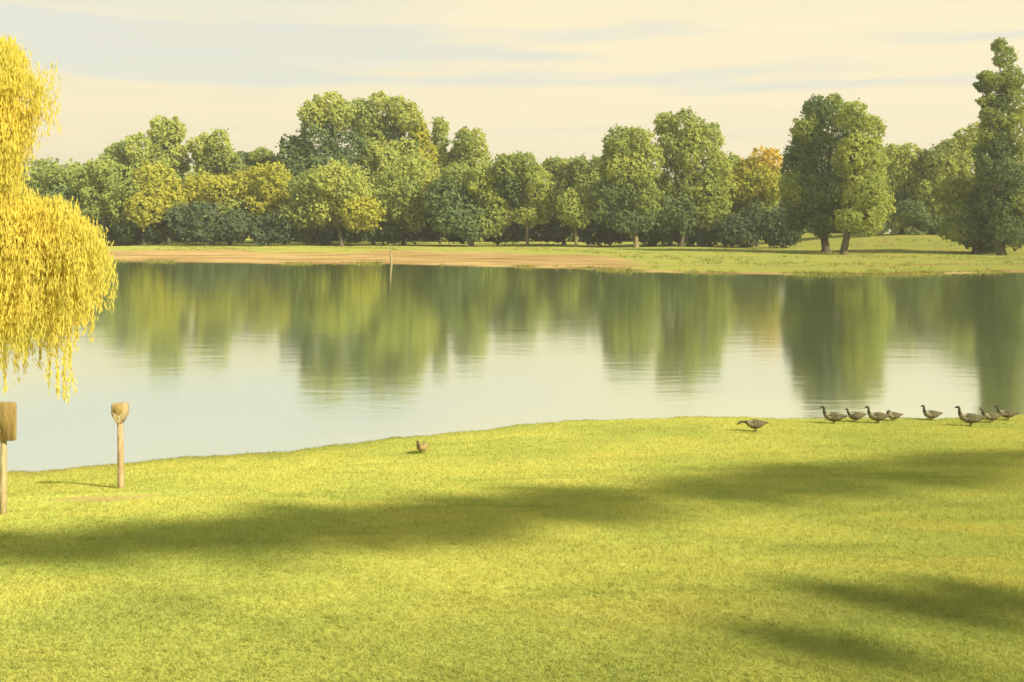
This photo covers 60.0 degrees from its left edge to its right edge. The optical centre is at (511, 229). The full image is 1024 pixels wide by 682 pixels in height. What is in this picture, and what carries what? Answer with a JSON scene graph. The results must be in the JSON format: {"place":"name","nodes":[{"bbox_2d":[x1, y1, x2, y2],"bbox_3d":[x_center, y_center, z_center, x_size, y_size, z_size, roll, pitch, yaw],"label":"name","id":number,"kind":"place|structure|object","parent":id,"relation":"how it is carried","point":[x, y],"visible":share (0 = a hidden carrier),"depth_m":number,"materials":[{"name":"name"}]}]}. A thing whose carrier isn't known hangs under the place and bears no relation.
{"place":"outdoors","nodes":[
{"label":"outdoors","id":0,"kind":"place"},
{"bbox_2d":[0,230,1023,681],"bbox_3d":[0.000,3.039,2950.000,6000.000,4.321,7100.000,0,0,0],"label":"ground","id":1,"kind":"structure","parent":0,"point":[508,254],"depth_m":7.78,"materials":[{"name":"green plant"}]},
{"bbox_2d":[0,402,16,513],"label":"sign post","id":2,"kind":"object","parent":1,"relation":"on","point":[8,421],"visible":0.96,"depth_m":9.46,"materials":[{"name":"brown wood"}]},
{"bbox_2d":[19,156,96,228],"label":"tree","id":3,"kind":"object","parent":1,"relation":"on","point":[51,180],"visible":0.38,"depth_m":203.61,"materials":[{"name":"green plant"}]},
{"bbox_2d":[0,34,118,403],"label":"willow tree","id":4,"kind":"object","parent":1,"relation":"on","point":[35,286],"visible":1,"depth_m":16.10,"materials":[{"name":"yellow plant"}]},
{"bbox_2d":[59,155,119,245],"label":"tree","id":5,"kind":"object","parent":1,"relation":"on","point":[90,182],"visible":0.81,"depth_m":192.11,"materials":[{"name":"green plant"}]},
{"bbox_2d":[94,218,142,245],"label":"bush","id":6,"kind":"object","parent":1,"relation":"on","point":[106,224],"visible":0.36,"depth_m":193.80,"materials":[{"name":"green plant"}]},
{"bbox_2d":[111,402,128,488],"bbox_3d":[-4.960,2.881,11.213,0.196,1.380,0.105,0,0,0],"label":"marker post","id":7,"kind":"object","parent":1,"relation":"on","point":[119,411],"visible":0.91,"depth_m":11.19,"materials":[{"name":"brown wood"}]},
{"bbox_2d":[99,131,159,231],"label":"tree","id":8,"kind":"object","parent":1,"relation":"on","point":[124,157],"visible":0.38,"depth_m":210.49,"materials":[{"name":"green plant"}]},
{"bbox_2d":[105,159,188,245],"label":"tree","id":9,"kind":"object","parent":1,"relation":"on","point":[145,201],"visible":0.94,"depth_m":189.37,"materials":[{"name":"green plant"}]},
{"bbox_2d":[143,216,174,244],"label":"bush","id":10,"kind":"object","parent":1,"relation":"on","point":[149,233],"visible":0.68,"depth_m":191.84,"materials":[{"name":"green plant"}]},
{"bbox_2d":[141,114,191,243],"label":"tree","id":11,"kind":"object","parent":1,"relation":"on","point":[170,136],"visible":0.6,"depth_m":217.09,"materials":[{"name":"green plant"}]},
{"bbox_2d":[162,201,222,245],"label":"bush","id":12,"kind":"object","parent":1,"relation":"on","point":[187,222],"visible":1,"depth_m":188.74,"materials":[{"name":"green plant"}]},
{"bbox_2d":[185,126,245,243],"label":"tree","id":13,"kind":"object","parent":1,"relation":"on","point":[210,155],"visible":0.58,"depth_m":217.37,"materials":[{"name":"green plant"}]},
{"bbox_2d":[203,208,254,245],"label":"bush","id":14,"kind":"object","parent":1,"relation":"on","point":[229,224],"visible":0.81,"depth_m":192.15,"materials":[{"name":"green plant"}]},
{"bbox_2d":[182,159,294,245],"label":"tree","id":15,"kind":"object","parent":1,"relation":"on","point":[260,193],"visible":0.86,"depth_m":195.92,"materials":[{"name":"green plant"}]},
{"bbox_2d":[227,145,288,243],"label":"tree","id":16,"kind":"object","parent":1,"relation":"on","point":[261,155],"visible":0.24,"depth_m":223.57,"materials":[{"name":"green plant"}]},
{"bbox_2d":[247,207,300,245],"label":"bush","id":17,"kind":"object","parent":1,"relation":"on","point":[277,229],"visible":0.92,"depth_m":189.98,"materials":[{"name":"green plant"}]},
{"bbox_2d":[295,219,342,245],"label":"bush","id":18,"kind":"object","parent":1,"relation":"on","point":[318,236],"visible":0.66,"depth_m":192.84,"materials":[{"name":"green plant"}]},
{"bbox_2d":[275,91,367,242],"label":"tree","id":19,"kind":"object","parent":1,"relation":"on","point":[327,116],"visible":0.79,"depth_m":208.10,"materials":[{"name":"green plant"}]},
{"bbox_2d":[277,157,385,245],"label":"tree","id":20,"kind":"object","parent":1,"relation":"on","point":[344,193],"visible":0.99,"depth_m":187.57,"materials":[{"name":"green plant"}]},
{"bbox_2d":[336,221,388,245],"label":"bush","id":21,"kind":"object","parent":1,"relation":"on","point":[359,236],"visible":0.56,"depth_m":193.80,"materials":[{"name":"green plant"}]},
{"bbox_2d":[349,90,403,243],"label":"tree","id":22,"kind":"object","parent":1,"relation":"on","point":[368,124],"visible":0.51,"depth_m":210.94,"materials":[{"name":"green plant"}]},
{"bbox_2d":[377,216,428,244],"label":"bush","id":23,"kind":"object","parent":1,"relation":"on","point":[396,235],"visible":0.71,"depth_m":193.14,"materials":[{"name":"green plant"}]},
{"bbox_2d":[371,93,439,242],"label":"tree","id":24,"kind":"object","parent":1,"relation":"on","point":[402,119],"visible":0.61,"depth_m":209.33,"materials":[{"name":"green plant"}]},
{"bbox_2d":[368,151,443,244],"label":"tree","id":25,"kind":"object","parent":1,"relation":"on","point":[403,187],"visible":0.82,"depth_m":192.87,"materials":[{"name":"green plant"}]},
{"bbox_2d":[416,441,428,452],"bbox_3d":[-1.417,3.418,14.034,0.139,0.232,0.410,0,0,22],"label":"duck","id":26,"kind":"object","parent":1,"relation":"on","point":[422,446],"visible":0.99,"depth_m":13.96},
{"bbox_2d":[417,215,465,245],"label":"bush","id":27,"kind":"object","parent":1,"relation":"on","point":[429,235],"visible":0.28,"depth_m":193.91,"materials":[{"name":"green plant"}]},
{"bbox_2d":[430,113,454,243],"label":"tree","id":28,"kind":"object","parent":1,"relation":"on","point":[440,130],"visible":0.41,"depth_m":215.15,"materials":[{"name":"green plant"}]},
{"bbox_2d":[421,159,516,246],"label":"tree","id":29,"kind":"object","parent":1,"relation":"on","point":[458,190],"visible":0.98,"depth_m":183.55,"materials":[{"name":"green plant"}]},
{"bbox_2d":[446,126,493,243],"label":"tree","id":30,"kind":"object","parent":1,"relation":"on","point":[463,151],"visible":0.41,"depth_m":211.91,"materials":[{"name":"green plant"}]},
{"bbox_2d":[481,220,525,244],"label":"bush","id":31,"kind":"object","parent":1,"relation":"on","point":[516,236],"visible":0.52,"depth_m":191.81,"materials":[{"name":"green plant"}]},
{"bbox_2d":[8,163,1023,241],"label":"wood","id":32,"kind":"object","parent":1,"relation":"on","point":[779,206],"visible":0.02,"depth_m":253.08,"materials":[{"name":"green plant"}]},
{"bbox_2d":[491,151,561,245],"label":"tree","id":33,"kind":"object","parent":1,"relation":"on","point":[522,194],"visible":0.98,"depth_m":182.05,"materials":[{"name":"green plant"}]},
{"bbox_2d":[529,218,573,245],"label":"bush","id":34,"kind":"object","parent":1,"relation":"on","point":[555,235],"visible":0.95,"depth_m":188.40,"materials":[{"name":"green plant"}]},
{"bbox_2d":[541,156,579,244],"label":"tree","id":35,"kind":"object","parent":1,"relation":"on","point":[556,166],"visible":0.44,"depth_m":201.96,"materials":[{"name":"green plant"}]},
{"bbox_2d":[556,185,596,246],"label":"tree","id":36,"kind":"object","parent":1,"relation":"on","point":[574,207],"visible":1,"depth_m":175.58,"materials":[{"name":"green plant"}]},
{"bbox_2d":[563,153,608,244],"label":"tree","id":37,"kind":"object","parent":1,"relation":"on","point":[585,174],"visible":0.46,"depth_m":198.69,"materials":[{"name":"green plant"}]},
{"bbox_2d":[577,218,628,245],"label":"bush","id":38,"kind":"object","parent":1,"relation":"on","point":[599,231],"visible":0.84,"depth_m":183.52,"materials":[{"name":"green plant"}]},
{"bbox_2d":[591,123,670,247],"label":"tree","id":39,"kind":"object","parent":1,"relation":"on","point":[625,171],"visible":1,"depth_m":172.27,"materials":[{"name":"green plant"}]},
{"bbox_2d":[631,220,679,246],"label":"bush","id":40,"kind":"object","parent":1,"relation":"on","point":[656,237],"visible":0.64,"depth_m":180.09,"materials":[{"name":"green plant"}]},
{"bbox_2d":[652,106,737,246],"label":"tree","id":41,"kind":"object","parent":1,"relation":"on","point":[711,182],"visible":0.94,"depth_m":176.45,"materials":[{"name":"green plant"}]},
{"bbox_2d":[672,220,719,246],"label":"bush","id":42,"kind":"object","parent":1,"relation":"on","point":[696,238],"visible":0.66,"depth_m":179.23,"materials":[{"name":"green plant"}]},
{"bbox_2d":[703,151,743,215],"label":"tree","id":43,"kind":"object","parent":1,"relation":"on","point":[735,158],"visible":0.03,"depth_m":191.25,"materials":[{"name":"green plant"}]},
{"bbox_2d":[711,202,772,246],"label":"bush","id":44,"kind":"object","parent":1,"relation":"on","point":[739,230],"visible":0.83,"depth_m":171.96,"materials":[{"name":"green plant"}]},
{"bbox_2d":[737,419,767,431],"bbox_3d":[4.262,3.478,15.716,0.576,0.204,0.165,0,0,-4],"label":"goose","id":45,"kind":"object","parent":1,"relation":"on","point":[754,424],"visible":0.99,"depth_m":15.67},
{"bbox_2d":[726,145,782,244],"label":"tree","id":46,"kind":"object","parent":1,"relation":"on","point":[754,177],"visible":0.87,"depth_m":181.15,"materials":[{"name":"green plant"}]},
{"bbox_2d":[753,207,805,247],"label":"bush","id":47,"kind":"object","parent":1,"relation":"on","point":[780,235],"visible":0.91,"depth_m":161.34,"materials":[{"name":"green plant"}]},
{"bbox_2d":[777,93,859,252],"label":"tree","id":48,"kind":"object","parent":1,"relation":"on","point":[803,185],"visible":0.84,"depth_m":139.39,"materials":[{"name":"green plant"}]},
{"bbox_2d":[820,406,847,423],"bbox_3d":[6.358,3.657,17.521,0.538,0.351,0.185,0,0,8],"label":"goose","id":49,"kind":"object","parent":1,"relation":"on","point":[834,417],"visible":1,"depth_m":17.46},
{"bbox_2d":[845,408,866,421],"bbox_3d":[6.960,3.749,17.959,0.489,0.280,0.165,0,0,-10],"label":"goose","id":50,"kind":"object","parent":1,"relation":"on","point":[855,415],"visible":0.99,"depth_m":17.90},
{"bbox_2d":[830,97,895,254],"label":"tree","id":51,"kind":"object","parent":1,"relation":"on","point":[856,215],"visible":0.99,"depth_m":130.54,"materials":[{"name":"green plant"}]},
{"bbox_2d":[864,406,890,422],"bbox_3d":[7.293,3.685,17.680,0.519,0.338,0.178,0,0,5],"label":"goose","id":52,"kind":"object","parent":1,"relation":"on","point":[877,416],"visible":1,"depth_m":17.63},
{"bbox_2d":[886,410,903,420],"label":"goose","id":53,"kind":"object","parent":1,"relation":"on","point":[895,415],"visible":0.96,"depth_m":18.15},
{"bbox_2d":[876,142,936,233],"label":"tree","id":54,"kind":"object","parent":1,"relation":"on","point":[904,165],"visible":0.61,"depth_m":172.59,"materials":[{"name":"green plant"}]},
{"bbox_2d":[883,198,930,234],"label":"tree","id":55,"kind":"object","parent":1,"relation":"on","point":[900,220],"visible":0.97,"depth_m":166.50,"materials":[{"name":"green plant"}]},
{"bbox_2d":[920,405,942,420],"bbox_3d":[8.683,3.780,18.340,0.500,0.326,0.172,0,0,-6],"label":"goose","id":56,"kind":"object","parent":1,"relation":"on","point":[933,414],"visible":1,"depth_m":18.28},
{"bbox_2d":[907,199,959,234],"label":"bush","id":57,"kind":"object","parent":1,"relation":"on","point":[932,222],"visible":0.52,"depth_m":166.63,"materials":[{"name":"green plant"}]},
{"bbox_2d":[912,121,985,212],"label":"tree","id":58,"kind":"object","parent":1,"relation":"on","point":[952,155],"visible":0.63,"depth_m":169.49,"materials":[{"name":"green plant"}]},
{"bbox_2d":[954,406,985,426],"bbox_3d":[8.892,3.620,17.201,0.577,0.390,0.198,0,0,12],"label":"goose","id":59,"kind":"object","parent":1,"relation":"on","point":[970,418],"visible":0.99,"depth_m":17.14},
{"bbox_2d":[930,171,1018,253],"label":"tree","id":60,"kind":"object","parent":1,"relation":"on","point":[966,229],"visible":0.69,"depth_m":133.91,"materials":[{"name":"green plant"}]},
{"bbox_2d":[980,408,1002,422],"bbox_3d":[9.582,3.713,17.739,0.489,0.280,0.165,0,0,-5],"label":"goose","id":61,"kind":"object","parent":1,"relation":"on","point":[990,416],"visible":0.99,"depth_m":17.68},
{"bbox_2d":[965,37,1023,254],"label":"tree","id":62,"kind":"object","parent":1,"relation":"on","point":[997,168],"visible":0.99,"depth_m":128.16,"materials":[{"name":"green plant"}]},
{"bbox_2d":[994,405,1019,420],"bbox_3d":[10.058,3.721,18.021,0.508,0.303,0.172,0,0,6],"label":"goose","id":63,"kind":"object","parent":1,"relation":"on","point":[1006,413],"visible":0.98,"depth_m":17.97},
{"bbox_2d":[0,261,1023,471],"bbox_3d":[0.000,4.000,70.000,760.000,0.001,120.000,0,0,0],"label":"lake water","id":64,"kind":"structure","parent":0,"point":[191,359],"depth_m":28.64,"materials":[{"name":"liquid"}]},
{"bbox_2d":[389,244,392,263],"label":"pole","id":65,"kind":"object","parent":64,"relation":"in","point":[391,262],"visible":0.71,"depth_m":103.82,"materials":[{"name":"wood"}]},
{"bbox_2d":[0,0,1023,229],"label":"sky","id":66,"kind":"structure","parent":0,"point":[545,79],"materials":[{"name":"beige"}]}
]}

